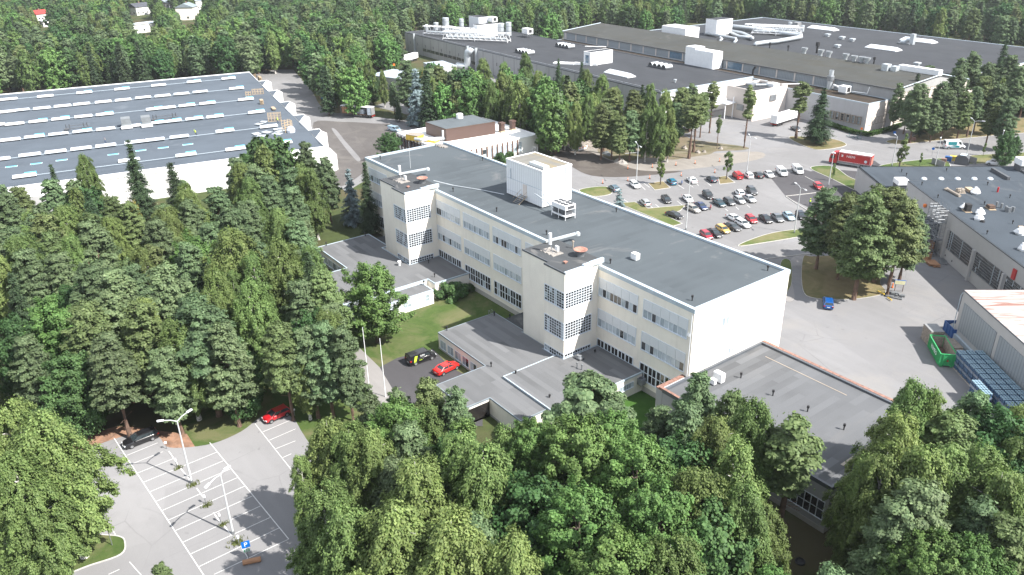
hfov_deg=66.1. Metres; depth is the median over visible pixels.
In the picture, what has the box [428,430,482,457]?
broadleaf tree
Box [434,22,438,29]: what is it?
air stack
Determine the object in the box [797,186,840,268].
pine tree
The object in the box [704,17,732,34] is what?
plant room
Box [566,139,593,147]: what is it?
soil heap
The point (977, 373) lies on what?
bottle pallet
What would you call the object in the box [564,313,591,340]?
stair window
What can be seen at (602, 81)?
birch tree
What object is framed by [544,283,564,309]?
stair window
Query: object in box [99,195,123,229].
pine tree
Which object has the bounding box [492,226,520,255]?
window
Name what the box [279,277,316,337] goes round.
pine tree
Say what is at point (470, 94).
broadleaf tree
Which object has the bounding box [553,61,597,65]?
air duct
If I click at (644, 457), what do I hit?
broadleaf tree
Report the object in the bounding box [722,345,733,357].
window
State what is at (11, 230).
pine tree
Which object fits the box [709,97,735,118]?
canopy
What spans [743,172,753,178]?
parked car
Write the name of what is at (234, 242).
birch tree
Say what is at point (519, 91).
birch tree
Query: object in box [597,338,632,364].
window
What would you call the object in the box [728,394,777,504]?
birch tree
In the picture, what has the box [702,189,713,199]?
parked car
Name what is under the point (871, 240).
pine tree
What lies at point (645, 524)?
broadleaf tree
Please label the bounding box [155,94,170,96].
skylight
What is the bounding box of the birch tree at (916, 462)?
[873,441,951,518]
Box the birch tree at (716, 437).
[676,412,734,475]
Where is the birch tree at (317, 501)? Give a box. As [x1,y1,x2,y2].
[285,476,355,574]
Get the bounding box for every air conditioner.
[637,376,645,385]
[709,377,716,385]
[713,369,725,383]
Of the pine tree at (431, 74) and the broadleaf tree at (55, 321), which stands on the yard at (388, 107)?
the pine tree at (431, 74)
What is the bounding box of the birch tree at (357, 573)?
[345,564,365,574]
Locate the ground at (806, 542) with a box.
[0,8,1023,574]
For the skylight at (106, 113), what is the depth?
267.07 m
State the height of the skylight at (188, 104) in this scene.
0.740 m
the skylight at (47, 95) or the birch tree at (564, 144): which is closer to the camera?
the birch tree at (564, 144)
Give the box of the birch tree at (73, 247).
[60,231,93,270]
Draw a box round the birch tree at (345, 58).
[342,54,350,63]
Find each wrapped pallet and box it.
[962,203,972,212]
[985,204,995,209]
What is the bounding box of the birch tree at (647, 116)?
[636,108,653,161]
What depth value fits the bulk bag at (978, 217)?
158.89 m
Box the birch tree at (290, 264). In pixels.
[260,236,304,321]
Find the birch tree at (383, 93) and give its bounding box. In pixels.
[378,69,387,106]
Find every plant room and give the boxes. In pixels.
[425,115,494,141]
[469,15,487,27]
[473,22,497,36]
[506,147,571,207]
[584,48,612,65]
[662,24,699,37]
[685,45,722,68]
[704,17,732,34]
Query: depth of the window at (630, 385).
120.15 m
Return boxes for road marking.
[110,182,747,574]
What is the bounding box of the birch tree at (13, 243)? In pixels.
[1,232,47,287]
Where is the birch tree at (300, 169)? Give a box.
[294,162,313,195]
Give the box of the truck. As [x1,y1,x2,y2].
[829,150,873,165]
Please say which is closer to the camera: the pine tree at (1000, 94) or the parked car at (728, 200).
the parked car at (728, 200)
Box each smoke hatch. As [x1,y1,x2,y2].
[120,116,132,128]
[140,115,152,127]
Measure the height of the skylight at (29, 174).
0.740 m
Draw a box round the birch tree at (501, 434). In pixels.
[489,421,521,455]
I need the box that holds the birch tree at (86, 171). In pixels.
[75,153,108,214]
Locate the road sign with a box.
[241,540,250,557]
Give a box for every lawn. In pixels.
[0,535,124,574]
[180,290,514,452]
[569,390,655,455]
[580,186,611,195]
[624,202,684,225]
[649,181,669,189]
[719,176,732,183]
[739,230,802,245]
[811,166,854,189]
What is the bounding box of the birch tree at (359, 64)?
[355,60,364,74]
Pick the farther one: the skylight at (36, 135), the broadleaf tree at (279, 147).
the skylight at (36, 135)
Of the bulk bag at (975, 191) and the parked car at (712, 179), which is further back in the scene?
the parked car at (712, 179)
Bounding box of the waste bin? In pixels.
[945,156,951,161]
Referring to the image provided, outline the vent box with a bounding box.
[631,251,639,260]
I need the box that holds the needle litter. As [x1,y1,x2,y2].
[81,426,194,449]
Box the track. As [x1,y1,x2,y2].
[332,128,360,160]
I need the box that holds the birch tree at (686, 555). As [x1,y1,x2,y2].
[634,530,707,574]
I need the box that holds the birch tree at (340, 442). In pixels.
[329,416,375,506]
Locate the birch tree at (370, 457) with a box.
[345,426,398,515]
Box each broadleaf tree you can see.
[0,312,54,400]
[23,292,74,391]
[31,349,107,438]
[55,280,77,313]
[167,227,219,285]
[205,351,268,419]
[238,134,299,173]
[274,134,294,166]
[290,306,322,360]
[297,42,328,90]
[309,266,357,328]
[314,52,332,87]
[329,56,350,73]
[333,65,354,104]
[336,64,371,116]
[339,261,415,342]
[344,49,363,67]
[345,43,376,73]
[363,394,435,456]
[366,75,379,103]
[373,132,402,154]
[424,62,442,68]
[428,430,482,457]
[432,80,455,119]
[444,67,477,101]
[454,76,484,116]
[468,66,483,83]
[471,75,485,117]
[478,79,500,119]
[486,468,599,574]
[492,416,569,485]
[496,67,515,83]
[513,69,524,81]
[525,73,565,141]
[527,95,535,131]
[528,474,633,574]
[533,87,569,154]
[533,410,625,518]
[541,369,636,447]
[557,519,665,574]
[559,407,656,491]
[573,78,592,99]
[574,96,583,124]
[593,428,689,518]
[594,474,726,574]
[653,428,717,483]
[661,489,758,574]
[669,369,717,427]
[755,562,789,574]
[870,526,976,574]
[935,530,1017,574]
[968,401,1023,492]
[992,131,1020,165]
[1014,139,1022,157]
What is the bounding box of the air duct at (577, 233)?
[545,231,579,242]
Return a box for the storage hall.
[950,290,1023,389]
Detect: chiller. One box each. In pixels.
[487,16,496,22]
[522,28,532,36]
[534,193,575,220]
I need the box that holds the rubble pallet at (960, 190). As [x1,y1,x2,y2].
[954,188,965,193]
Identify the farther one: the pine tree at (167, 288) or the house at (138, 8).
the house at (138, 8)
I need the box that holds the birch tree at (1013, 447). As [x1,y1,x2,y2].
[996,422,1023,477]
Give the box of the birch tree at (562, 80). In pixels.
[558,75,571,89]
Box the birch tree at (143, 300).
[119,296,165,357]
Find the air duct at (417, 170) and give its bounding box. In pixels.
[401,167,429,174]
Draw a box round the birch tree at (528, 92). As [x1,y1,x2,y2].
[521,85,530,130]
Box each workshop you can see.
[854,166,1023,194]
[906,180,1023,289]
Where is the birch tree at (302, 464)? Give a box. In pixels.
[288,454,321,535]
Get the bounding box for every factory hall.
[404,26,752,111]
[558,39,889,130]
[562,22,968,126]
[651,17,1023,91]
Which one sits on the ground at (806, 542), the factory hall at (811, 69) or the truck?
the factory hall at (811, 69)
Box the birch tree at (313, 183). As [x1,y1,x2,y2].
[300,167,331,239]
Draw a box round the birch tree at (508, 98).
[501,84,518,124]
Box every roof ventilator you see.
[515,48,534,54]
[555,42,574,48]
[648,61,672,69]
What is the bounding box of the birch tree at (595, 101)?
[582,92,599,132]
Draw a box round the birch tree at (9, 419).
[0,395,62,512]
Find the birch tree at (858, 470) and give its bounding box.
[825,452,876,569]
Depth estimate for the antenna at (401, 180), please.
160.74 m
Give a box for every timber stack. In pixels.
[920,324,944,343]
[948,338,963,351]
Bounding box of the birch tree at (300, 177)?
[294,173,313,215]
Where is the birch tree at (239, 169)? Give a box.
[227,162,249,209]
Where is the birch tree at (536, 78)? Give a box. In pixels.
[532,70,542,91]
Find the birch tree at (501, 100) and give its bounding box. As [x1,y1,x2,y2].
[497,92,505,121]
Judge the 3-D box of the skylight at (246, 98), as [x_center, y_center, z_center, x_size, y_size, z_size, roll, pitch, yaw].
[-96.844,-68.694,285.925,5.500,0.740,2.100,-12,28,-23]
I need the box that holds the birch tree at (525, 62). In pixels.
[518,52,533,85]
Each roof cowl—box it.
[456,113,462,118]
[913,62,921,65]
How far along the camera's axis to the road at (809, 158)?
235.81 m
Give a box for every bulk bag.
[970,187,980,194]
[974,213,983,220]
[975,208,985,215]
[1013,226,1023,235]
[1017,243,1023,251]
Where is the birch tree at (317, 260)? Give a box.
[298,243,333,292]
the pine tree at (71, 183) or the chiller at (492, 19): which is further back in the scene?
the chiller at (492, 19)
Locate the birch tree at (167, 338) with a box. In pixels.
[156,315,214,420]
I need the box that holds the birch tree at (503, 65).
[498,61,510,72]
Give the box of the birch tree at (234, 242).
[199,225,264,295]
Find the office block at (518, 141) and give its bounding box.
[397,117,537,158]
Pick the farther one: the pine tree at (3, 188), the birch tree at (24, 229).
the pine tree at (3, 188)
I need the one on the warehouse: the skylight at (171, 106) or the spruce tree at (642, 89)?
the skylight at (171, 106)
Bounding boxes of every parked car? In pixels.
[121,426,158,448]
[261,403,290,423]
[432,361,459,375]
[608,184,619,191]
[629,180,640,188]
[639,199,650,206]
[661,194,671,203]
[665,210,683,219]
[666,178,676,184]
[682,194,693,202]
[685,203,700,212]
[686,177,697,183]
[694,201,707,210]
[699,229,712,239]
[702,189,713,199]
[706,176,717,182]
[707,228,722,237]
[712,198,725,206]
[715,223,730,233]
[723,196,735,205]
[723,222,741,231]
[725,213,738,221]
[733,195,745,203]
[734,189,744,195]
[734,217,750,228]
[742,194,756,202]
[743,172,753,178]
[744,213,757,223]
[746,185,757,194]
[753,171,763,178]
[758,214,772,223]
[763,170,773,177]
[770,213,784,221]
[782,211,794,220]
[790,126,801,130]
[795,210,805,219]
[813,181,823,189]
[822,296,833,309]
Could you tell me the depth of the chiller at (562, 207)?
142.60 m
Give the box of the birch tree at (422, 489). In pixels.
[374,450,461,564]
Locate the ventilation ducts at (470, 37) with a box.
[442,30,510,42]
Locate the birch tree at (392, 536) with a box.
[349,495,458,574]
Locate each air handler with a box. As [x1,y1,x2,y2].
[405,132,444,141]
[787,22,804,31]
[831,84,869,94]
[881,63,942,75]
[897,34,916,44]
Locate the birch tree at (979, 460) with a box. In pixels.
[946,439,1013,527]
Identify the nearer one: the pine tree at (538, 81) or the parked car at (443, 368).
the parked car at (443, 368)
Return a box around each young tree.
[657,153,665,184]
[723,151,732,178]
[831,164,835,178]
[896,139,909,165]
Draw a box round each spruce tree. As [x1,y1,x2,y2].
[5,272,30,319]
[28,232,44,266]
[47,164,66,210]
[83,191,102,223]
[125,140,159,220]
[162,162,181,206]
[300,250,314,286]
[318,65,337,115]
[340,169,362,228]
[356,67,369,105]
[358,162,382,235]
[394,95,403,121]
[405,68,422,127]
[415,70,438,127]
[553,58,560,83]
[563,75,570,93]
[577,62,584,78]
[614,189,625,206]
[639,85,644,97]
[801,87,835,144]
[912,93,928,136]
[994,39,1009,80]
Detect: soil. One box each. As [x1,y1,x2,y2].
[538,144,681,176]
[582,137,764,170]
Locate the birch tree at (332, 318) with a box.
[315,308,356,361]
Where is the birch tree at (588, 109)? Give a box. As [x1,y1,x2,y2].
[579,94,595,139]
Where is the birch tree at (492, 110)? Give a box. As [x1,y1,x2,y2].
[482,81,501,121]
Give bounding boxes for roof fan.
[417,176,427,183]
[574,247,587,256]
[802,47,807,53]
[818,49,824,55]
[826,51,832,56]
[843,53,849,59]
[851,55,857,61]
[859,56,865,62]
[864,57,870,63]
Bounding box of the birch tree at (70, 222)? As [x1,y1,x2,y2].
[52,203,83,239]
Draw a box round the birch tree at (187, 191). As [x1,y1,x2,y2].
[172,180,213,232]
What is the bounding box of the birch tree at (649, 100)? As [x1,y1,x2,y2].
[638,83,657,128]
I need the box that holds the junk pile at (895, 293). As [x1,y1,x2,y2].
[885,290,904,299]
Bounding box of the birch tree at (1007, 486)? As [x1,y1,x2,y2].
[943,462,1023,526]
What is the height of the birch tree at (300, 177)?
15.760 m
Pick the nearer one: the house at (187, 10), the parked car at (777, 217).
the parked car at (777, 217)
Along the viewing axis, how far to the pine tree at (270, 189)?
170.80 m
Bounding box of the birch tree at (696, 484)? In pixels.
[661,463,729,549]
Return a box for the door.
[523,184,526,195]
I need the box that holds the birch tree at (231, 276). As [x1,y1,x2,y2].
[226,269,248,347]
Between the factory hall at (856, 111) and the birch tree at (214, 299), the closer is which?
the birch tree at (214, 299)
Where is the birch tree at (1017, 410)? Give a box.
[1002,403,1023,440]
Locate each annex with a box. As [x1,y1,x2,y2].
[318,234,468,310]
[347,283,433,327]
[436,312,643,429]
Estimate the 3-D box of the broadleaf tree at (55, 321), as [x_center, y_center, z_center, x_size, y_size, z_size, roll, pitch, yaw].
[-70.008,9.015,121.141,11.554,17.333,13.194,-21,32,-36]
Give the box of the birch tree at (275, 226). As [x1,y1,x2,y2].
[260,207,298,254]
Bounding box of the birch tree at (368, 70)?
[363,59,376,103]
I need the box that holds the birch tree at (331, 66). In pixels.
[323,54,336,100]
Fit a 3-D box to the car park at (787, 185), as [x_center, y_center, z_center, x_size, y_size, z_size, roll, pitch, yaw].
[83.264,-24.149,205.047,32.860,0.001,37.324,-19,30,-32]
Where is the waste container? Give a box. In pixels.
[954,153,970,165]
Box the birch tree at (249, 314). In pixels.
[232,276,283,374]
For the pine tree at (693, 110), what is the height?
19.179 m
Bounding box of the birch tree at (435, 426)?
[416,402,448,445]
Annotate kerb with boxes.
[74,534,125,571]
[624,202,684,225]
[738,229,797,245]
[763,176,827,259]
[788,136,845,149]
[801,255,885,299]
[810,165,853,189]
[887,133,1018,143]
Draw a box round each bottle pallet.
[953,350,967,370]
[957,355,971,374]
[961,359,976,379]
[965,364,980,384]
[966,350,976,355]
[967,380,982,394]
[970,355,980,360]
[971,369,985,380]
[973,385,987,398]
[975,350,985,355]
[975,359,985,365]
[977,374,990,382]
[980,355,990,360]
[980,364,990,370]
[982,390,992,403]
[983,379,995,387]
[984,359,995,365]
[984,369,995,375]
[988,384,1000,400]
[989,364,1000,370]
[989,374,1000,380]
[990,390,1006,408]
[994,369,1005,375]
[994,379,1005,385]
[998,395,1011,404]
[999,374,1010,380]
[999,384,1010,390]
[1003,401,1016,408]
[1004,379,1015,385]
[1004,390,1016,396]
[1009,384,1020,390]
[1010,395,1021,401]
[1014,390,1023,396]
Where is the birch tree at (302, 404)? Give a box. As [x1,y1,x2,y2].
[291,345,320,419]
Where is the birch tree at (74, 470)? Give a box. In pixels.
[4,407,135,559]
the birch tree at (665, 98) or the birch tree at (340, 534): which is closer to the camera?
the birch tree at (340, 534)
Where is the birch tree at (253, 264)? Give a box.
[239,248,286,334]
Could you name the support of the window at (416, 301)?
in the annex at (421, 295)
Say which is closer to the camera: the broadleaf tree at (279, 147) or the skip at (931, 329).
the skip at (931, 329)
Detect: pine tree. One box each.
[0,184,9,196]
[0,192,26,226]
[0,223,9,254]
[0,226,26,262]
[6,247,58,324]
[6,333,55,407]
[9,186,35,218]
[13,263,38,296]
[21,213,49,228]
[29,213,66,242]
[31,203,51,214]
[37,178,67,213]
[37,229,70,266]
[43,257,71,290]
[45,251,78,310]
[59,299,122,409]
[64,178,85,211]
[68,258,110,304]
[76,218,122,269]
[77,212,122,261]
[84,330,148,436]
[88,267,144,346]
[93,225,121,258]
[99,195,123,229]
[117,200,145,254]
[117,256,147,285]
[118,299,172,394]
[120,261,152,297]
[137,243,164,266]
[141,217,177,264]
[141,344,202,434]
[145,260,199,329]
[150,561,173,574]
[153,203,170,216]
[154,225,180,253]
[172,293,245,417]
[174,240,207,292]
[174,291,209,331]
[177,198,206,243]
[197,221,224,259]
[201,185,232,228]
[201,319,263,427]
[214,204,255,254]
[225,157,242,207]
[237,198,265,241]
[241,162,276,203]
[246,241,278,263]
[258,174,289,227]
[258,319,310,421]
[278,166,306,207]
[279,185,313,228]
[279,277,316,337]
[282,219,325,265]
[284,249,301,276]
[290,324,326,418]
[296,141,319,177]
[302,319,345,418]
[303,219,328,270]
[306,52,322,98]
[315,156,341,223]
[316,65,336,98]
[321,300,358,344]
[327,324,372,420]
[334,61,345,78]
[353,391,380,428]
[369,454,407,512]
[386,386,410,416]
[388,81,397,113]
[389,419,438,463]
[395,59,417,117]
[411,376,446,440]
[419,68,436,90]
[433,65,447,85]
[440,385,475,438]
[446,72,457,102]
[448,81,467,113]
[468,509,501,550]
[518,77,531,93]
[530,76,553,120]
[544,92,568,153]
[587,102,613,159]
[591,400,629,439]
[593,97,614,151]
[601,110,619,159]
[603,87,622,116]
[609,115,629,160]
[620,110,642,161]
[623,89,644,122]
[639,404,673,443]
[665,400,703,448]
[670,102,685,149]
[672,87,689,139]
[682,95,707,158]
[686,93,709,152]
[688,83,698,131]
[699,92,711,137]
[706,81,721,132]
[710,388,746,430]
[716,115,722,144]
[742,85,756,147]
[762,410,826,533]
[789,81,814,137]
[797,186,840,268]
[817,561,849,574]
[820,191,863,279]
[829,188,901,300]
[842,493,928,574]
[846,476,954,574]
[861,183,888,195]
[867,186,906,282]
[880,197,926,294]
[888,82,905,126]
[889,186,909,198]
[896,83,932,142]
[897,91,913,133]
[897,208,930,279]
[917,407,981,454]
[925,102,943,141]
[928,81,949,112]
[939,89,958,139]
[945,494,1001,560]
[947,68,966,106]
[950,58,969,91]
[951,389,992,436]
[953,91,975,138]
[963,86,986,136]
[966,51,982,90]
[970,61,1000,94]
[971,76,993,132]
[976,102,1000,146]
[980,510,1023,574]
[982,83,1008,117]
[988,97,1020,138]
[994,54,1019,85]
[1005,65,1023,107]
[1015,76,1023,117]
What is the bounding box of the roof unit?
[425,139,438,142]
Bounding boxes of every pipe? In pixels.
[705,32,737,42]
[730,31,749,38]
[732,24,773,30]
[732,28,802,45]
[732,30,753,39]
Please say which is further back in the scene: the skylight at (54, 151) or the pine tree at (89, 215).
the skylight at (54, 151)
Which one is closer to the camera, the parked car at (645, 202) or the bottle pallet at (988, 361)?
the bottle pallet at (988, 361)
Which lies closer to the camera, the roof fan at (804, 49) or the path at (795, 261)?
the path at (795, 261)
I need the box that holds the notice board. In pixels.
[894,280,905,291]
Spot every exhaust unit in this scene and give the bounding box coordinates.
[574,354,583,360]
[745,82,779,86]
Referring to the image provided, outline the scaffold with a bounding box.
[925,200,949,256]
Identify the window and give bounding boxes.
[323,255,327,265]
[328,259,332,268]
[332,262,336,270]
[368,167,386,184]
[371,190,382,208]
[376,215,384,229]
[393,204,406,223]
[395,228,408,248]
[397,253,409,263]
[403,299,411,309]
[406,204,430,223]
[408,228,432,248]
[410,253,433,263]
[412,297,420,306]
[422,294,429,303]
[436,199,459,225]
[437,224,461,250]
[439,249,461,267]
[440,339,445,351]
[447,345,453,356]
[455,350,460,362]
[462,355,468,368]
[463,212,489,239]
[464,238,489,266]
[465,264,490,291]
[470,361,476,370]
[488,148,491,157]
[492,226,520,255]
[493,147,496,156]
[493,253,521,283]
[494,280,521,309]
[503,145,506,154]
[513,143,516,152]
[518,142,521,151]
[525,242,532,247]
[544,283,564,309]
[544,313,563,340]
[544,343,563,358]
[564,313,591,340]
[564,343,590,357]
[565,283,592,309]
[597,308,636,345]
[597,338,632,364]
[598,277,637,314]
[619,381,633,391]
[639,361,670,387]
[640,331,685,372]
[642,299,688,339]
[721,311,737,328]
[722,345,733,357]
[787,490,824,520]
[829,110,834,118]
[834,111,839,119]
[839,112,845,120]
[845,114,850,122]
[850,115,855,123]
[856,116,861,124]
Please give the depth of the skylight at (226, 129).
243.31 m
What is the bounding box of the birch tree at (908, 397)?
[849,375,934,457]
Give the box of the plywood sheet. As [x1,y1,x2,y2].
[922,253,931,259]
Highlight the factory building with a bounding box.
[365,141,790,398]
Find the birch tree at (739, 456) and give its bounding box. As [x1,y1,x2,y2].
[711,430,770,507]
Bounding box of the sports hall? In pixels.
[655,340,907,532]
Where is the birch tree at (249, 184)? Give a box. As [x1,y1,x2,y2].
[234,175,273,225]
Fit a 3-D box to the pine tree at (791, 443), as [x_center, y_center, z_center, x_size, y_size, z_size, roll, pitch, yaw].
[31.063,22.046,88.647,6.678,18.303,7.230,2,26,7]
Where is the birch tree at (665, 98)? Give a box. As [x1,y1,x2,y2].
[653,88,672,133]
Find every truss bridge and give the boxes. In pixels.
[423,25,489,36]
[444,26,476,36]
[745,23,798,31]
[751,25,802,34]
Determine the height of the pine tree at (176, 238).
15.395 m
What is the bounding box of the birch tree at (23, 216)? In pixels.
[20,210,31,221]
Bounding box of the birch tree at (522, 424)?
[512,419,545,464]
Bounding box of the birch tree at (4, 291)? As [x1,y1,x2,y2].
[0,254,14,319]
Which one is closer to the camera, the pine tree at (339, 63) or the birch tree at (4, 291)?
the birch tree at (4, 291)
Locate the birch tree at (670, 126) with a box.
[661,108,679,161]
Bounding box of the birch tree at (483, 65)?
[476,58,493,79]
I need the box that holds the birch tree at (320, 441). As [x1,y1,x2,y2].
[301,413,349,523]
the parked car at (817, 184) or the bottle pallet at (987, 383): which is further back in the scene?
the parked car at (817, 184)
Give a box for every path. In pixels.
[354,347,391,404]
[786,253,810,301]
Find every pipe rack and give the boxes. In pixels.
[64,122,88,129]
[152,112,177,120]
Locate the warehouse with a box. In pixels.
[0,72,337,210]
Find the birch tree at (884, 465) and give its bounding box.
[820,437,902,567]
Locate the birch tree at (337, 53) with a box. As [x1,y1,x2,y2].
[332,49,342,59]
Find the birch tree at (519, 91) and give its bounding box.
[508,79,530,129]
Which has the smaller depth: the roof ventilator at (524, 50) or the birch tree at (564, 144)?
the birch tree at (564, 144)
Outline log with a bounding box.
[242,556,260,564]
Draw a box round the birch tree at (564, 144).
[562,101,573,149]
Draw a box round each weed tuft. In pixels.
[186,479,199,487]
[200,500,212,508]
[217,520,228,527]
[225,534,247,548]
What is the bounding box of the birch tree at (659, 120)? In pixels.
[649,104,671,163]
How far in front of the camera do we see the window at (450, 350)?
132.38 m
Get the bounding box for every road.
[256,70,423,189]
[571,133,1023,188]
[744,241,827,264]
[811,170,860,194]
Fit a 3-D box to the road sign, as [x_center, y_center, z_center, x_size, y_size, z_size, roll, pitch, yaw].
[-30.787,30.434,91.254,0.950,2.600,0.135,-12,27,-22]
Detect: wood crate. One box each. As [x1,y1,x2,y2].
[252,88,263,94]
[267,112,281,121]
[281,119,291,132]
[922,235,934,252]
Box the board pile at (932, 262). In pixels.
[925,259,939,266]
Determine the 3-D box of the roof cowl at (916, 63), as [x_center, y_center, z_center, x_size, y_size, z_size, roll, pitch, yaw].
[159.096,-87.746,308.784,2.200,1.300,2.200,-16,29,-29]
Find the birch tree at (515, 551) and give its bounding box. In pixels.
[480,522,543,574]
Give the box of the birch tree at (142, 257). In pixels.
[129,244,156,285]
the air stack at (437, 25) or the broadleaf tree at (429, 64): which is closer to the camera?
the broadleaf tree at (429, 64)
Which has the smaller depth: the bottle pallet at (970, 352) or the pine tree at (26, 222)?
the bottle pallet at (970, 352)
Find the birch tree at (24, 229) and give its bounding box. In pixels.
[17,223,40,248]
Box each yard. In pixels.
[313,121,396,185]
[374,70,514,115]
[380,349,482,425]
[552,109,1023,416]
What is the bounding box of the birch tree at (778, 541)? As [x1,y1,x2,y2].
[759,497,794,574]
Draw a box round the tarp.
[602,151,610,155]
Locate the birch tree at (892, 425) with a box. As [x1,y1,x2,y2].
[830,408,922,516]
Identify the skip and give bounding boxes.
[927,334,955,367]
[943,320,956,337]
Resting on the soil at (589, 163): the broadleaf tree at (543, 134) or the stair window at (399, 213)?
the broadleaf tree at (543, 134)
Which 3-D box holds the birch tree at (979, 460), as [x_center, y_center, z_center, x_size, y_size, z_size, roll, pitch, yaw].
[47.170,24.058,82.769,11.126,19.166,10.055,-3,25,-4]
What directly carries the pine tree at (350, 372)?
on the lawn at (423, 326)
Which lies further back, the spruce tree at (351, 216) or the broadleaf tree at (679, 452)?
the spruce tree at (351, 216)
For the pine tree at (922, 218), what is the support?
on the yard at (877, 344)
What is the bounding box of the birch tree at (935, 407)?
[907,383,947,442]
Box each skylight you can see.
[0,97,16,100]
[0,137,20,141]
[0,156,10,159]
[5,121,24,125]
[12,171,36,178]
[15,108,29,110]
[19,152,40,156]
[24,133,44,138]
[29,118,47,122]
[33,106,50,109]
[37,94,53,97]
[45,148,66,153]
[48,131,68,135]
[51,115,69,120]
[54,104,70,107]
[71,145,91,150]
[73,102,89,105]
[73,127,91,132]
[74,114,91,117]
[76,90,91,93]
[95,100,111,102]
[95,143,115,147]
[96,111,113,115]
[96,126,114,130]
[114,86,129,89]
[115,98,130,100]
[118,157,139,162]
[124,139,144,143]
[135,95,150,98]
[145,137,164,140]
[146,106,162,110]
[151,83,165,86]
[152,119,163,123]
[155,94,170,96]
[161,105,175,108]
[164,117,181,121]
[169,134,188,137]
[174,92,188,94]
[175,150,196,156]
[178,102,194,106]
[185,115,202,120]
[187,79,200,82]
[199,100,215,104]
[206,113,223,117]
[215,127,233,132]
[221,76,234,79]
[225,145,245,150]
[229,86,243,89]
[238,96,253,100]
[248,109,264,113]
[259,124,277,127]
[604,69,635,77]
[807,25,838,30]
[865,44,901,51]
[899,36,937,43]
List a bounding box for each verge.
[316,96,341,112]
[598,135,748,160]
[781,259,791,290]
[789,136,845,149]
[802,255,884,298]
[881,158,949,165]
[886,118,1023,143]
[969,152,1023,163]
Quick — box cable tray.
[434,180,503,194]
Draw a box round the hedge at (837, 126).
[827,121,902,136]
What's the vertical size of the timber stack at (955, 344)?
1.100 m
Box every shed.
[375,69,418,90]
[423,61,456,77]
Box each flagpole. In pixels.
[362,327,368,383]
[379,338,385,396]
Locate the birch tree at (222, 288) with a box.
[202,265,239,335]
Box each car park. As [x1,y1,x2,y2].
[73,416,317,574]
[596,171,825,246]
[771,170,847,217]
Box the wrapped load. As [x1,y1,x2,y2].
[287,126,294,132]
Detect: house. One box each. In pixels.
[33,8,46,20]
[39,20,48,26]
[128,1,149,15]
[133,21,154,32]
[161,0,171,7]
[174,1,198,19]
[193,0,201,9]
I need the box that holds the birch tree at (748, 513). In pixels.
[713,479,782,574]
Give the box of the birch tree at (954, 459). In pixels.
[919,440,979,528]
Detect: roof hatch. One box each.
[893,177,907,189]
[1013,156,1023,171]
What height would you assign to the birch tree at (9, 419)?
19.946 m
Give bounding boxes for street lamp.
[156,409,192,483]
[204,465,234,534]
[685,178,690,229]
[746,134,756,171]
[793,182,806,232]
[828,152,835,185]
[967,118,984,152]
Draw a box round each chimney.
[498,121,504,132]
[509,119,515,130]
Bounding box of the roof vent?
[816,42,819,52]
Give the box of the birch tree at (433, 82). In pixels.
[429,77,435,100]
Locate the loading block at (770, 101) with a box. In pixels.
[725,80,787,120]
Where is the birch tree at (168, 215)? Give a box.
[150,205,192,241]
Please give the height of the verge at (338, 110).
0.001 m
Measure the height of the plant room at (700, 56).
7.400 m
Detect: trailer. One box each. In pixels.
[340,104,374,117]
[401,52,417,60]
[770,110,797,125]
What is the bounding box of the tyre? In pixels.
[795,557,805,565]
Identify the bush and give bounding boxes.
[432,281,468,303]
[466,283,474,294]
[493,152,507,162]
[505,151,513,157]
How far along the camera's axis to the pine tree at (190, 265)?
136.21 m
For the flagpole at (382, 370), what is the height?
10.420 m
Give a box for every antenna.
[393,165,409,183]
[435,130,447,147]
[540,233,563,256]
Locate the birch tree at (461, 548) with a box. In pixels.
[412,502,494,574]
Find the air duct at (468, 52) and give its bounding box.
[413,33,477,70]
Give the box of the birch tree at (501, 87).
[495,70,507,97]
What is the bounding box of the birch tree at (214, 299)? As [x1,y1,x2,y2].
[200,289,235,329]
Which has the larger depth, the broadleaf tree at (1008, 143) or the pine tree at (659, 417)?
the broadleaf tree at (1008, 143)
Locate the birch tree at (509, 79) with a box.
[505,74,512,90]
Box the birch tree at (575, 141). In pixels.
[565,102,584,154]
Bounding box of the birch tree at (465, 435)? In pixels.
[429,414,480,503]
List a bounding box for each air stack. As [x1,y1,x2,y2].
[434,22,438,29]
[442,17,448,29]
[459,18,463,30]
[498,23,504,35]
[506,22,511,35]
[826,70,834,89]
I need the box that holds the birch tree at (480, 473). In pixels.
[445,437,532,532]
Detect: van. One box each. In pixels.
[387,125,400,131]
[405,347,436,365]
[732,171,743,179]
[775,165,787,176]
[791,163,803,173]
[942,139,965,148]
[985,158,1001,165]
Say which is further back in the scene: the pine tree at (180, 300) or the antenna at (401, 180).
the antenna at (401, 180)
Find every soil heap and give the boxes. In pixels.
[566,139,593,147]
[614,158,627,163]
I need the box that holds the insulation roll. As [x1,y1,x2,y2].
[944,187,960,196]
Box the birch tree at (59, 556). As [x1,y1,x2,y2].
[0,450,89,574]
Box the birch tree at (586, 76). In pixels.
[581,68,594,87]
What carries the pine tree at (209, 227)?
on the ground at (806, 542)
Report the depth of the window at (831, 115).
269.35 m
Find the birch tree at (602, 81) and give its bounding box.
[591,74,608,105]
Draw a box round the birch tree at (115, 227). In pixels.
[100,216,135,260]
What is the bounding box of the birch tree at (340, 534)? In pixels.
[294,494,373,574]

